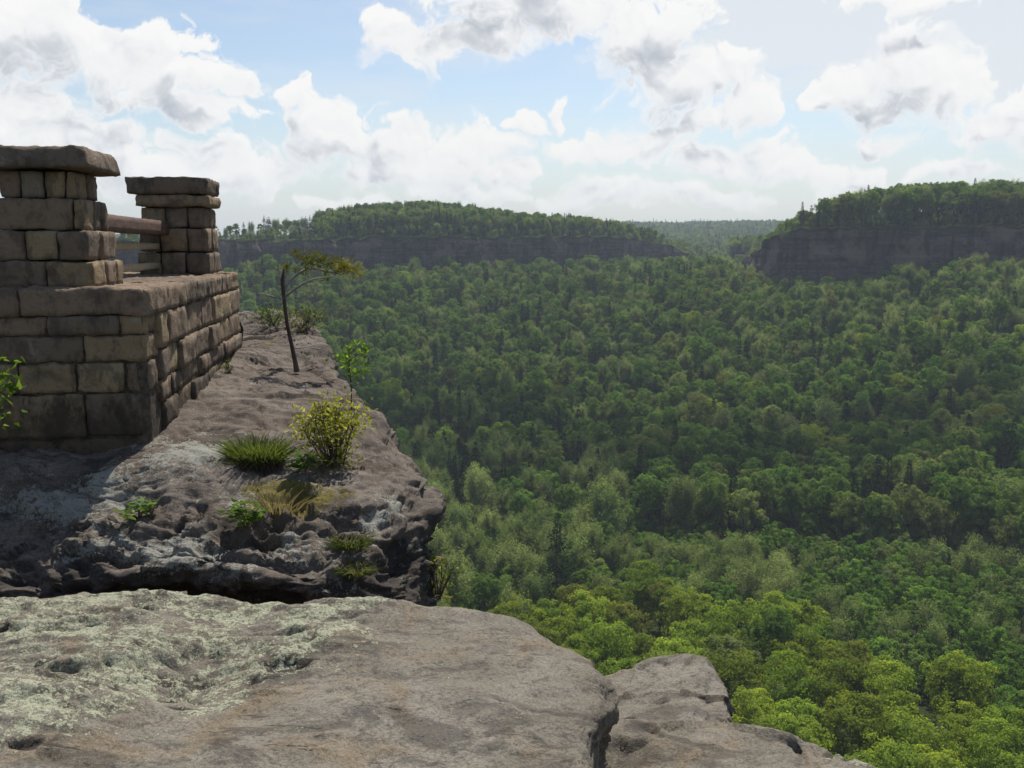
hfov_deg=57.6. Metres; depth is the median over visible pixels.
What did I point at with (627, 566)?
broadleaf tree
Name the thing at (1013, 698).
young tree
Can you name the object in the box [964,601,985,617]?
young tree
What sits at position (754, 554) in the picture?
young tree
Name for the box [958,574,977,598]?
young tree
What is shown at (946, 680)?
broadleaf tree
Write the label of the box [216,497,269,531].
leafy plant
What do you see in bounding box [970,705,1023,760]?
broadleaf tree
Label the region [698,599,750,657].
broadleaf tree
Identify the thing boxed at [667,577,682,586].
young tree
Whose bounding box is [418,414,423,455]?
hemlock tree
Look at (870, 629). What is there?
young tree
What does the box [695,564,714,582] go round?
young tree
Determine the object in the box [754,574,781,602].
young tree
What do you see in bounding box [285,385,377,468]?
shrub
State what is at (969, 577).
young tree
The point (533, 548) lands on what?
broadleaf tree
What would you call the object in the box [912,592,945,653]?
young tree
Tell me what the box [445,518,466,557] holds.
broadleaf tree
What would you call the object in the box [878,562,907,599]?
young tree
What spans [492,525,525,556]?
broadleaf tree
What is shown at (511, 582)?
broadleaf tree
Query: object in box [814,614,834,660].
young tree
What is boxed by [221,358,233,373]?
shrub
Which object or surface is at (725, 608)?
broadleaf tree
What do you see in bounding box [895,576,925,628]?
young tree
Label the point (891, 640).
young tree
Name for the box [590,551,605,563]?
broadleaf tree
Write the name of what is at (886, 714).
broadleaf tree
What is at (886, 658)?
broadleaf tree
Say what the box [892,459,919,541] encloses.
hemlock tree
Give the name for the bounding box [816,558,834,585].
young tree
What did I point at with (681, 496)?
broadleaf tree
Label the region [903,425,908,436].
hemlock tree
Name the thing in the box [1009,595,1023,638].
young tree
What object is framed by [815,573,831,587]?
young tree
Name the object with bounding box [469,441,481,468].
hemlock tree
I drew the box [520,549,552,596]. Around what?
broadleaf tree
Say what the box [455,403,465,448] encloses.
hemlock tree
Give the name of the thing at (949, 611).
young tree
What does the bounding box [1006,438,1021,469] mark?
hemlock tree
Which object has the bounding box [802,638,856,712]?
broadleaf tree
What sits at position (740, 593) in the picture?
young tree
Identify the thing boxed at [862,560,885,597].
young tree
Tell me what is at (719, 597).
young tree
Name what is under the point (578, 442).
hemlock tree
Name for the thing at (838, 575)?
young tree
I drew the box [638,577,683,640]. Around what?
broadleaf tree
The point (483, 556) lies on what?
broadleaf tree
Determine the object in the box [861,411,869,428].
hemlock tree
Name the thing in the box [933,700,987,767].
broadleaf tree
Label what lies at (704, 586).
young tree
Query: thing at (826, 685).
broadleaf tree
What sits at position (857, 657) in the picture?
broadleaf tree
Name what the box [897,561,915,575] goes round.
young tree
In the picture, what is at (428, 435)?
hemlock tree
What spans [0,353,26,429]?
leafy branch
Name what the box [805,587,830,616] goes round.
young tree
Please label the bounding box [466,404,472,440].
hemlock tree
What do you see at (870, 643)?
young tree
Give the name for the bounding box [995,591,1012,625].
young tree
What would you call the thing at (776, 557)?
young tree
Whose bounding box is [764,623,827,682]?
broadleaf tree
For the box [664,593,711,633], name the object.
broadleaf tree
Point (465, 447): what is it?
hemlock tree
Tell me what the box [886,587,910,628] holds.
young tree
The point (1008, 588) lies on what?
young tree
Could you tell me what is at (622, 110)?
sky
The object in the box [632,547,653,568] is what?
young tree
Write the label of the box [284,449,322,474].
leafy plant
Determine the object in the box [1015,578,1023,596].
young tree
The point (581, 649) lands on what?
broadleaf tree
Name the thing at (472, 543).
broadleaf tree
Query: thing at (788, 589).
young tree
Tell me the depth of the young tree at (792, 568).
175.05 m
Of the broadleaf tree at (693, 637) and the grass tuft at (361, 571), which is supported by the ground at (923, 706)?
the broadleaf tree at (693, 637)
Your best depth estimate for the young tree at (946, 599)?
151.38 m
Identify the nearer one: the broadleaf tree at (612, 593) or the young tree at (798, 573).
the broadleaf tree at (612, 593)
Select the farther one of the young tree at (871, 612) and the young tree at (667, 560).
the young tree at (667, 560)
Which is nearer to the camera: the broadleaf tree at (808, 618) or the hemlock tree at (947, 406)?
the broadleaf tree at (808, 618)
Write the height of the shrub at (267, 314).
0.418 m
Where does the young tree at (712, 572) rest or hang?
on the ground at (923, 706)
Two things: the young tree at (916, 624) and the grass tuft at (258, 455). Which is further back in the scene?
the young tree at (916, 624)
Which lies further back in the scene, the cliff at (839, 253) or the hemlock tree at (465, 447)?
the cliff at (839, 253)
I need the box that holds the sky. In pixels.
[0,0,1023,235]
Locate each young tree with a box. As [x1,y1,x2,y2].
[617,567,637,600]
[618,579,629,601]
[620,542,647,581]
[627,579,635,599]
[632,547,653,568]
[641,573,658,609]
[649,536,674,564]
[650,542,675,575]
[651,555,666,582]
[654,555,679,575]
[659,543,684,568]
[661,559,695,583]
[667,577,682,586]
[672,575,696,628]
[676,536,699,571]
[677,562,701,589]
[680,543,700,567]
[685,570,705,595]
[687,552,703,574]
[694,543,713,573]
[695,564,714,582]
[696,579,713,601]
[699,549,718,566]
[701,556,718,594]
[705,582,727,605]
[707,591,729,607]
[712,551,729,588]
[715,582,748,608]
[718,547,742,560]
[718,566,745,598]
[721,551,745,584]
[721,558,748,610]
[722,565,746,612]
[723,538,745,577]
[731,560,757,605]
[740,607,751,642]
[741,554,766,603]
[747,603,766,650]
[748,623,773,660]
[749,550,764,581]
[752,557,768,586]
[752,583,773,604]
[753,555,771,597]
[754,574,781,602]
[765,555,795,598]
[766,548,785,583]
[766,548,791,581]
[774,547,792,565]
[775,568,801,602]
[777,567,804,593]
[779,595,803,606]
[782,588,814,611]
[788,565,806,579]
[792,549,819,599]
[799,567,831,604]
[800,580,831,593]
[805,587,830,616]
[805,624,834,667]
[813,582,841,636]
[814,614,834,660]
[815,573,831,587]
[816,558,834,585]
[819,555,846,583]
[823,581,844,614]
[828,567,855,609]
[829,606,850,638]
[832,583,859,619]
[840,593,870,636]
[840,619,865,655]
[841,583,864,613]
[842,592,866,640]
[843,559,870,587]
[849,592,884,625]
[849,603,879,639]
[851,563,870,589]
[858,621,884,642]
[858,638,878,690]
[861,572,877,604]
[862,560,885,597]
[865,636,898,657]
[866,637,899,658]
[868,574,891,616]
[870,586,893,633]
[873,608,900,642]
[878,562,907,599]
[882,641,917,667]
[883,554,910,574]
[885,603,916,642]
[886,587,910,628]
[887,569,925,594]
[889,568,915,608]
[893,610,912,652]
[894,630,917,660]
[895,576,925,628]
[895,659,920,699]
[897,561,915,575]
[898,586,934,633]
[907,585,940,626]
[907,651,932,709]
[908,641,940,694]
[911,630,932,675]
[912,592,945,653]
[913,639,933,663]
[914,608,941,640]
[920,575,949,597]
[923,560,954,582]
[925,577,949,615]
[928,589,962,624]
[933,601,955,641]
[935,614,965,652]
[937,565,959,595]
[941,639,975,658]
[946,582,972,601]
[947,595,981,640]
[949,606,977,650]
[950,573,975,588]
[955,629,983,653]
[956,588,978,620]
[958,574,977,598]
[962,623,1000,662]
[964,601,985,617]
[966,609,992,660]
[970,591,996,614]
[972,578,999,604]
[974,605,996,654]
[975,627,1015,659]
[978,589,1008,634]
[978,660,1008,702]
[980,572,1002,598]
[985,605,1018,628]
[988,657,1023,705]
[990,622,1023,664]
[992,648,1020,694]
[993,600,1011,622]
[994,585,1021,604]
[994,684,1023,704]
[994,695,1013,726]
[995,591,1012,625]
[998,596,1023,631]
[998,690,1023,721]
[1001,576,1018,596]
[1001,620,1022,661]
[1004,640,1023,680]
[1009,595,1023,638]
[1011,672,1023,692]
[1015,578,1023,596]
[1015,646,1023,678]
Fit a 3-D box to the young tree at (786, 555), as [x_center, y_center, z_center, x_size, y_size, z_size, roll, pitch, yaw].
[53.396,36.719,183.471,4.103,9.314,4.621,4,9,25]
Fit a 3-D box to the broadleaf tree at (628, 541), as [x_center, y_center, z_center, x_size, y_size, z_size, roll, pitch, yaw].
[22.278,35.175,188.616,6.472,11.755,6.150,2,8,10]
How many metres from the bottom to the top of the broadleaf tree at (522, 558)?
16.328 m
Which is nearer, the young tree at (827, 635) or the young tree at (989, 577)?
the young tree at (827, 635)
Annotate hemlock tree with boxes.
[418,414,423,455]
[419,404,426,423]
[427,429,433,441]
[431,388,441,436]
[441,430,449,465]
[446,406,453,430]
[446,450,456,495]
[450,455,463,508]
[453,384,461,427]
[454,437,464,499]
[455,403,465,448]
[460,439,469,493]
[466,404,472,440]
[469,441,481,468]
[483,409,491,439]
[498,406,504,423]
[498,452,509,510]
[507,411,517,442]
[521,410,528,439]
[527,453,535,473]
[529,422,537,449]
[529,432,536,470]
[550,419,557,441]
[555,405,563,441]
[559,433,569,472]
[569,419,576,464]
[572,436,582,474]
[575,405,580,419]
[593,448,601,476]
[629,442,649,524]
[669,418,683,471]
[710,397,715,426]
[738,418,756,481]
[785,436,802,511]
[787,399,795,424]
[803,466,821,518]
[808,408,816,423]
[821,431,829,485]
[832,464,861,540]
[834,397,852,439]
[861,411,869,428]
[866,455,886,521]
[874,390,883,419]
[881,454,898,539]
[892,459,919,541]
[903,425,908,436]
[945,386,953,416]
[965,414,972,427]
[992,423,1013,470]
[1000,419,1018,477]
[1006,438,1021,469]
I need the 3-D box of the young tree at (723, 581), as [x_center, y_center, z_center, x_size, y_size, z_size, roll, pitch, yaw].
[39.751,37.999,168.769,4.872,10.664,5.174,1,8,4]
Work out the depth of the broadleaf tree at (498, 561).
165.19 m
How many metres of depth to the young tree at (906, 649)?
132.47 m
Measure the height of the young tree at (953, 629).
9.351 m
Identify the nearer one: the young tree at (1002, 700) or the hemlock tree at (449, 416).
the young tree at (1002, 700)
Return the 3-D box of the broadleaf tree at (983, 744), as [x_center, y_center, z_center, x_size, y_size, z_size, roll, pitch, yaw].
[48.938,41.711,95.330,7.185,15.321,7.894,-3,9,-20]
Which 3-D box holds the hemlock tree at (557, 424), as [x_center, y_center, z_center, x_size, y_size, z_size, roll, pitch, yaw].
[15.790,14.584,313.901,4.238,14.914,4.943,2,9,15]
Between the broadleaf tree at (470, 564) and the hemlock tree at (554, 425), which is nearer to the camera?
the broadleaf tree at (470, 564)
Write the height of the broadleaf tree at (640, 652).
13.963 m
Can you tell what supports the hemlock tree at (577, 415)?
on the ground at (923, 706)
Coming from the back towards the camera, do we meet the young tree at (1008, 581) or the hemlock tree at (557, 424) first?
the hemlock tree at (557, 424)
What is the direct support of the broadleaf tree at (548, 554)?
on the ground at (923, 706)
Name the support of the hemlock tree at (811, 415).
on the ground at (923, 706)
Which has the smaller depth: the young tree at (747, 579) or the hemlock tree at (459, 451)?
the young tree at (747, 579)
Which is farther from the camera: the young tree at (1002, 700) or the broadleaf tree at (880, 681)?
the young tree at (1002, 700)
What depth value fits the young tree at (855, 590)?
160.30 m
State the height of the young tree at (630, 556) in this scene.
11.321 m
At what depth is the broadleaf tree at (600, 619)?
124.58 m
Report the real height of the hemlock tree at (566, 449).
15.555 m
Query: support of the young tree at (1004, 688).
on the ground at (923, 706)
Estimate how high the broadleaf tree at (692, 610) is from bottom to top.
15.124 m
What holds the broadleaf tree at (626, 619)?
on the ground at (923, 706)
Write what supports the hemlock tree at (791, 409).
on the ground at (923, 706)
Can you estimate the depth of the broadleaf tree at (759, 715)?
102.94 m
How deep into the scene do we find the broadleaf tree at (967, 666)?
110.64 m
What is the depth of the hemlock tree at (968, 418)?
247.86 m
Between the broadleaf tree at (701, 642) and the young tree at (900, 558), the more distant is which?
the young tree at (900, 558)
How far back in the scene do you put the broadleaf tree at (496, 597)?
154.86 m
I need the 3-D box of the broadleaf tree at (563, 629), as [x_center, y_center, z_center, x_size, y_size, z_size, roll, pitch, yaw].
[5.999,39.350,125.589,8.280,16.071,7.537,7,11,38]
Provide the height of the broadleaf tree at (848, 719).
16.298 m
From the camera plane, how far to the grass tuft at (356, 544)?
5.37 m
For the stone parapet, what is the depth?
6.30 m
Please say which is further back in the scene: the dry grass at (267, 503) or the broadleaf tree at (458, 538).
the broadleaf tree at (458, 538)
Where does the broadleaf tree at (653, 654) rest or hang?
on the ground at (923, 706)
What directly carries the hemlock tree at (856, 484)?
on the ground at (923, 706)
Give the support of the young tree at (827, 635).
on the ground at (923, 706)
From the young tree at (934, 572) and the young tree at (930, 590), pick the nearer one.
the young tree at (930, 590)
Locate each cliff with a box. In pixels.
[105,234,700,282]
[731,223,1023,287]
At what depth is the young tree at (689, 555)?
182.40 m
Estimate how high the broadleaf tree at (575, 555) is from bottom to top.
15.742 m
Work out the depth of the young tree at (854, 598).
154.96 m
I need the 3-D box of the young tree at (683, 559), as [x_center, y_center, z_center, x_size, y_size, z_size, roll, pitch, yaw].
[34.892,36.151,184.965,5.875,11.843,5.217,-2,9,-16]
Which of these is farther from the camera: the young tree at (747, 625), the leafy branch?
the young tree at (747, 625)
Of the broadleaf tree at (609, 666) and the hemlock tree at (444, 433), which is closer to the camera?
the broadleaf tree at (609, 666)
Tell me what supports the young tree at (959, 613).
on the ground at (923, 706)
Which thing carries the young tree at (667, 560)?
on the ground at (923, 706)
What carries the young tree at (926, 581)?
on the ground at (923, 706)
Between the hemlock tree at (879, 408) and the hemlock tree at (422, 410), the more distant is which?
the hemlock tree at (422, 410)
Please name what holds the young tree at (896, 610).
on the ground at (923, 706)
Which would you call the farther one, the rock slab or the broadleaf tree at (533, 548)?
the broadleaf tree at (533, 548)
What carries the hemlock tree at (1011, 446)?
on the ground at (923, 706)
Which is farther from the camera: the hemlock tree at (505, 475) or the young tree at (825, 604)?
the hemlock tree at (505, 475)
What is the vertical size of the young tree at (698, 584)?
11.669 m
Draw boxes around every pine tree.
[257,246,365,372]
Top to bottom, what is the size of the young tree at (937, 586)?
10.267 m
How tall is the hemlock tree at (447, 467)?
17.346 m
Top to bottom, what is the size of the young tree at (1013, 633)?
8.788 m
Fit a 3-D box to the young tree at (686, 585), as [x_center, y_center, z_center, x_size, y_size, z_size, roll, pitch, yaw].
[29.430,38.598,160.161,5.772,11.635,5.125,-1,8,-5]
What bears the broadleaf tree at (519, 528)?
on the ground at (923, 706)
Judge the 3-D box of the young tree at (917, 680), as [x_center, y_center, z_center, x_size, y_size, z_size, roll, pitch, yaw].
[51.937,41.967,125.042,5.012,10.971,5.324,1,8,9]
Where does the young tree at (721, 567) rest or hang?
on the ground at (923, 706)
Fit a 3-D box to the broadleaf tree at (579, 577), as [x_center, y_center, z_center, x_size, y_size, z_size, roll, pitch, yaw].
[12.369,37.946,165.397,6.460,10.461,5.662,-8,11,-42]
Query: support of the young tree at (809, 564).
on the ground at (923, 706)
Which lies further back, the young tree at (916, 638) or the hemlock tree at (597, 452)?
the hemlock tree at (597, 452)
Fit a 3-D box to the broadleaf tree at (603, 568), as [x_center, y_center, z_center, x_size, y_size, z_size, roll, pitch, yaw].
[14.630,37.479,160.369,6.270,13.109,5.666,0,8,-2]
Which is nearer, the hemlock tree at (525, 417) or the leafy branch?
the leafy branch
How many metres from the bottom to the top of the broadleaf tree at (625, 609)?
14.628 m
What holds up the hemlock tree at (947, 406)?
on the ground at (923, 706)
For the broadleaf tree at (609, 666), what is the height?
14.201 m
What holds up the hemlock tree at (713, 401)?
on the ground at (923, 706)
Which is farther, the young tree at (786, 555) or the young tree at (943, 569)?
the young tree at (786, 555)
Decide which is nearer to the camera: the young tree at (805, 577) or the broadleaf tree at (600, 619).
the broadleaf tree at (600, 619)
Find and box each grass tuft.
[206,429,309,476]
[320,530,378,553]
[326,560,378,582]
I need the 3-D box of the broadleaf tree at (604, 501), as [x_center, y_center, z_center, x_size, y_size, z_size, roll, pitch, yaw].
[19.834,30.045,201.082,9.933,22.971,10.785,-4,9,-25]
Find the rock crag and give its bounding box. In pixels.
[0,308,446,606]
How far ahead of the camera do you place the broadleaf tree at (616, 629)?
121.76 m
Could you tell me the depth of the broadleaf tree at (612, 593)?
147.01 m
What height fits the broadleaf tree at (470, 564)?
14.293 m
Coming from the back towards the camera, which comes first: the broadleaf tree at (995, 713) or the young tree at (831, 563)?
the young tree at (831, 563)
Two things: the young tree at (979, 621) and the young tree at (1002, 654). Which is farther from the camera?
the young tree at (979, 621)
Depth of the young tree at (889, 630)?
145.61 m
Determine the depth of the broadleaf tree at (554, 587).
164.28 m
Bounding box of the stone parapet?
[0,145,241,454]
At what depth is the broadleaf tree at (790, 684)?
111.26 m
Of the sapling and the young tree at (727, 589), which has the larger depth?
the young tree at (727, 589)
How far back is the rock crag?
5.79 m
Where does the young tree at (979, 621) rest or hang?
on the ground at (923, 706)
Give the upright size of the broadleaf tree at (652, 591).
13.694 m
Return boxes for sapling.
[324,337,381,414]
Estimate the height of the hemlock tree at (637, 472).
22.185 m
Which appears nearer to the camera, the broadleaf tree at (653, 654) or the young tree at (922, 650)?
the broadleaf tree at (653, 654)
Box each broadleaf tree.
[427,524,451,568]
[437,527,456,559]
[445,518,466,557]
[450,553,475,587]
[458,524,492,583]
[460,461,497,511]
[472,540,497,581]
[482,539,520,598]
[486,571,515,612]
[487,594,545,629]
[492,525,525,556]
[499,539,539,598]
[499,575,519,595]
[501,511,541,549]
[508,544,544,598]
[514,563,554,615]
[518,528,545,562]
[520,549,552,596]
[522,598,572,639]
[533,528,558,564]
[535,517,563,538]
[535,524,575,582]
[540,615,576,647]
[549,575,560,599]
[552,609,596,648]
[552,633,604,674]
[553,583,605,626]
[557,530,596,585]
[558,589,611,647]
[564,518,593,567]
[566,568,593,590]
[572,617,638,667]
[574,517,606,569]
[579,620,642,665]
[580,565,612,587]
[581,585,632,614]
[583,557,606,591]
[584,468,630,548]
[586,611,639,652]
[587,569,617,614]
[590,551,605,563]
[592,601,654,634]
[596,657,638,675]
[598,538,625,579]
[608,531,636,580]
[609,579,631,599]
[618,632,660,662]
[619,555,630,568]
[620,559,662,634]
[635,581,676,623]
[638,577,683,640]
[642,636,707,660]
[645,650,698,658]
[653,584,719,641]
[662,467,699,536]
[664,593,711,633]
[664,618,712,650]
[689,633,739,690]
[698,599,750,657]
[704,604,739,645]
[706,649,778,722]
[731,685,774,725]
[742,590,813,688]
[743,703,781,727]
[757,649,820,718]
[759,638,811,687]
[761,599,832,680]
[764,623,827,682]
[793,657,873,755]
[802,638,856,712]
[809,690,896,762]
[815,639,893,754]
[841,654,914,695]
[849,660,920,764]
[849,703,929,767]
[885,710,978,767]
[919,655,997,745]
[927,649,1000,742]
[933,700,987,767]
[953,717,1021,767]
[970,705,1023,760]
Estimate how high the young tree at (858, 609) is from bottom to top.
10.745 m
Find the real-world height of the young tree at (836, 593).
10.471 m
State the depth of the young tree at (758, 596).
158.27 m
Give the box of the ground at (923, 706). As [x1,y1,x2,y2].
[115,214,1023,767]
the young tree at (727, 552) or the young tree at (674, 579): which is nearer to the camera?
the young tree at (674, 579)
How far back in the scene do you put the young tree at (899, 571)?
168.12 m
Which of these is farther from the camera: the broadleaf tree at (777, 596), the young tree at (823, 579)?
the young tree at (823, 579)
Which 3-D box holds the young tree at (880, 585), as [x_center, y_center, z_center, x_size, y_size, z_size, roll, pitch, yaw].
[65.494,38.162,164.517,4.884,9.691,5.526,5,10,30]
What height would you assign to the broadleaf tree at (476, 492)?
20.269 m
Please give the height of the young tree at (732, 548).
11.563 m
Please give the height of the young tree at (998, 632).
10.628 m
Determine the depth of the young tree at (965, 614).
147.61 m
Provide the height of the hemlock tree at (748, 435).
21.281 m
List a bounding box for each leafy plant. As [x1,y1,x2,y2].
[112,497,159,521]
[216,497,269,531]
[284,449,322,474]
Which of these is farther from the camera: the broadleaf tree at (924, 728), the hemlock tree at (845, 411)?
the hemlock tree at (845, 411)
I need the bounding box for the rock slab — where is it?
[0,589,618,767]
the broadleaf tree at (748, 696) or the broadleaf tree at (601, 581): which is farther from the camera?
the broadleaf tree at (601, 581)
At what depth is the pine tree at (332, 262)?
9.07 m
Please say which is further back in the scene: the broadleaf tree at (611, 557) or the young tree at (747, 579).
the broadleaf tree at (611, 557)
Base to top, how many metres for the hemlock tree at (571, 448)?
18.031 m
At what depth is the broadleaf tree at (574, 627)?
135.71 m
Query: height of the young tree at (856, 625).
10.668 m
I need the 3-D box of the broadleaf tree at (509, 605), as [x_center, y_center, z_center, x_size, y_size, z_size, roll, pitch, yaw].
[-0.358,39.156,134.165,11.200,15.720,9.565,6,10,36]
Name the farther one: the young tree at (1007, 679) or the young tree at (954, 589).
the young tree at (954, 589)
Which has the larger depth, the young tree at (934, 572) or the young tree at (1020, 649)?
the young tree at (934, 572)
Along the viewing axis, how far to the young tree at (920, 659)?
128.90 m
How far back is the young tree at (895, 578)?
164.54 m
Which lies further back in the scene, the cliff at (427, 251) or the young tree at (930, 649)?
the cliff at (427, 251)
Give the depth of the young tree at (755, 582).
168.51 m
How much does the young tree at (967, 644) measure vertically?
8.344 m
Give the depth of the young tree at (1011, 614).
149.47 m
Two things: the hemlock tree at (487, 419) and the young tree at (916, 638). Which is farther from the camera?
the hemlock tree at (487, 419)
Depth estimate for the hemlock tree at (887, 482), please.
211.67 m
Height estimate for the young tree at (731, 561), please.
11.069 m
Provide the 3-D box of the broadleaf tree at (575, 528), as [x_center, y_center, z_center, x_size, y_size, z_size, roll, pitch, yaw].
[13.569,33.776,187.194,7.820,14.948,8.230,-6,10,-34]
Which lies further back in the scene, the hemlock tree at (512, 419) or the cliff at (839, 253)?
the cliff at (839, 253)
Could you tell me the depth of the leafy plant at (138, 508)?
5.58 m
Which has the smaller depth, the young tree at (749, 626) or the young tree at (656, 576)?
the young tree at (749, 626)
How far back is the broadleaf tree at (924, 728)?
95.45 m
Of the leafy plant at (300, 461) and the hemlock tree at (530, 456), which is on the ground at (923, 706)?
the hemlock tree at (530, 456)
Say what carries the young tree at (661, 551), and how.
on the ground at (923, 706)
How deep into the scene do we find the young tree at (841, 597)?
161.55 m
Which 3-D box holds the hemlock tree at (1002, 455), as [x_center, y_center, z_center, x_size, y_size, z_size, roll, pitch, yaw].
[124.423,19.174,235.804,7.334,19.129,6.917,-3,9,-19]
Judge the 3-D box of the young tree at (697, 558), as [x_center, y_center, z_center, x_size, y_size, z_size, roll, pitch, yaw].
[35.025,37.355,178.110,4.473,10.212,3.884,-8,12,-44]
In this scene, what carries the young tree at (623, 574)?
on the ground at (923, 706)
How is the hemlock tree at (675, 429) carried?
on the ground at (923, 706)
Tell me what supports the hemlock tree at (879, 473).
on the ground at (923, 706)
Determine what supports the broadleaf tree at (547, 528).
on the ground at (923, 706)
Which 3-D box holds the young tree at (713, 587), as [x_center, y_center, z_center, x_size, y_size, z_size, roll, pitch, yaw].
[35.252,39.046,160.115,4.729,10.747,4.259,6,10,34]
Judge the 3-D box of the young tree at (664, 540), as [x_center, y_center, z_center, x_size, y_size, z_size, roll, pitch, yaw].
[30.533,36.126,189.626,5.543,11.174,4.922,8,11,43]
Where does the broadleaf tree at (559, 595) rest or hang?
on the ground at (923, 706)
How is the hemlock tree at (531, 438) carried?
on the ground at (923, 706)
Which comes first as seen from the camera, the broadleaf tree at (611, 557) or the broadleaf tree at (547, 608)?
the broadleaf tree at (547, 608)
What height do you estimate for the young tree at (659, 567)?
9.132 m
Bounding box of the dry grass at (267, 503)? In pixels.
[238,487,309,514]
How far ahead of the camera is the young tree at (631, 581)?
167.66 m
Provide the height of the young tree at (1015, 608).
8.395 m
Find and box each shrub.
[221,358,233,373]
[248,301,293,327]
[272,303,338,333]
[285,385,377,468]
[427,547,466,601]
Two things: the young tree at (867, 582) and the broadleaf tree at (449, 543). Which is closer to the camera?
the young tree at (867, 582)
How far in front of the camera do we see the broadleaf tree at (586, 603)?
137.99 m
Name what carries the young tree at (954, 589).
on the ground at (923, 706)
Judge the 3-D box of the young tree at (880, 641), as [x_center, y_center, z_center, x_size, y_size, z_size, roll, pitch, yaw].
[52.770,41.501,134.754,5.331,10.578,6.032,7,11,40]
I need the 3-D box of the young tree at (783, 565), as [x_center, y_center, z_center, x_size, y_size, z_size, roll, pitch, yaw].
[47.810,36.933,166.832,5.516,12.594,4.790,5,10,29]
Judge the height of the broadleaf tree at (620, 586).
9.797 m
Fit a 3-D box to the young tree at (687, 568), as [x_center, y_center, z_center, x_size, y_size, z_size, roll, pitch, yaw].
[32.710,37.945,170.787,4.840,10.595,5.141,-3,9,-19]
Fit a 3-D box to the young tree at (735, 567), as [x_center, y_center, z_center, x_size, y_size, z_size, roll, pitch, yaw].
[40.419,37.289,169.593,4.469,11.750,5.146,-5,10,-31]
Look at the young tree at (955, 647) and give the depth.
134.63 m
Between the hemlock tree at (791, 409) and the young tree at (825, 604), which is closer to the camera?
the young tree at (825, 604)
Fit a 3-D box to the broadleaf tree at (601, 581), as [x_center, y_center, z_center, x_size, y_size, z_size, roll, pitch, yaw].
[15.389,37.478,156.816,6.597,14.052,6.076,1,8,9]
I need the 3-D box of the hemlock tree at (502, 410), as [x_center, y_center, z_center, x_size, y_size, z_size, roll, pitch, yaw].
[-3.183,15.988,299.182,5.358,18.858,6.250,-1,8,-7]
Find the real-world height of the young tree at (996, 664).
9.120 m
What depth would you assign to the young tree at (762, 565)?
178.85 m
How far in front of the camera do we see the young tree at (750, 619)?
148.34 m
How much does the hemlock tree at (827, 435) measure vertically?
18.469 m
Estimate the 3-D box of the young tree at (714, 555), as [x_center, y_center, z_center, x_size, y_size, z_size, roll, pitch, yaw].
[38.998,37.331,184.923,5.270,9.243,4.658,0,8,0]
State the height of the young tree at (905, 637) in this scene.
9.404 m
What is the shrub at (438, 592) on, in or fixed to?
on the rock crag
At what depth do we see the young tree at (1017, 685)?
125.29 m
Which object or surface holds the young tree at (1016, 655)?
on the ground at (923, 706)
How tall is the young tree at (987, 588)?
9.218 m
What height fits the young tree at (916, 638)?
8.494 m
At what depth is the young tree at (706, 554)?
181.26 m
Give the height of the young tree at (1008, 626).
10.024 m
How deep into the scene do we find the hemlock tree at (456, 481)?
234.81 m
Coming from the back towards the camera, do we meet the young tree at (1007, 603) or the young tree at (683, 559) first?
the young tree at (683, 559)
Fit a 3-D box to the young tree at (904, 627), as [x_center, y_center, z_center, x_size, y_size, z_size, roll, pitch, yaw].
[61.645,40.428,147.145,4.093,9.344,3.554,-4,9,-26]
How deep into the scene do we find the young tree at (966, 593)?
158.57 m
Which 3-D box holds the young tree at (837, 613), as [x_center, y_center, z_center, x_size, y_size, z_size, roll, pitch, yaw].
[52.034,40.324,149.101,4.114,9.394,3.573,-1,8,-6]
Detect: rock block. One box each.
[605,653,732,722]
[605,719,875,767]

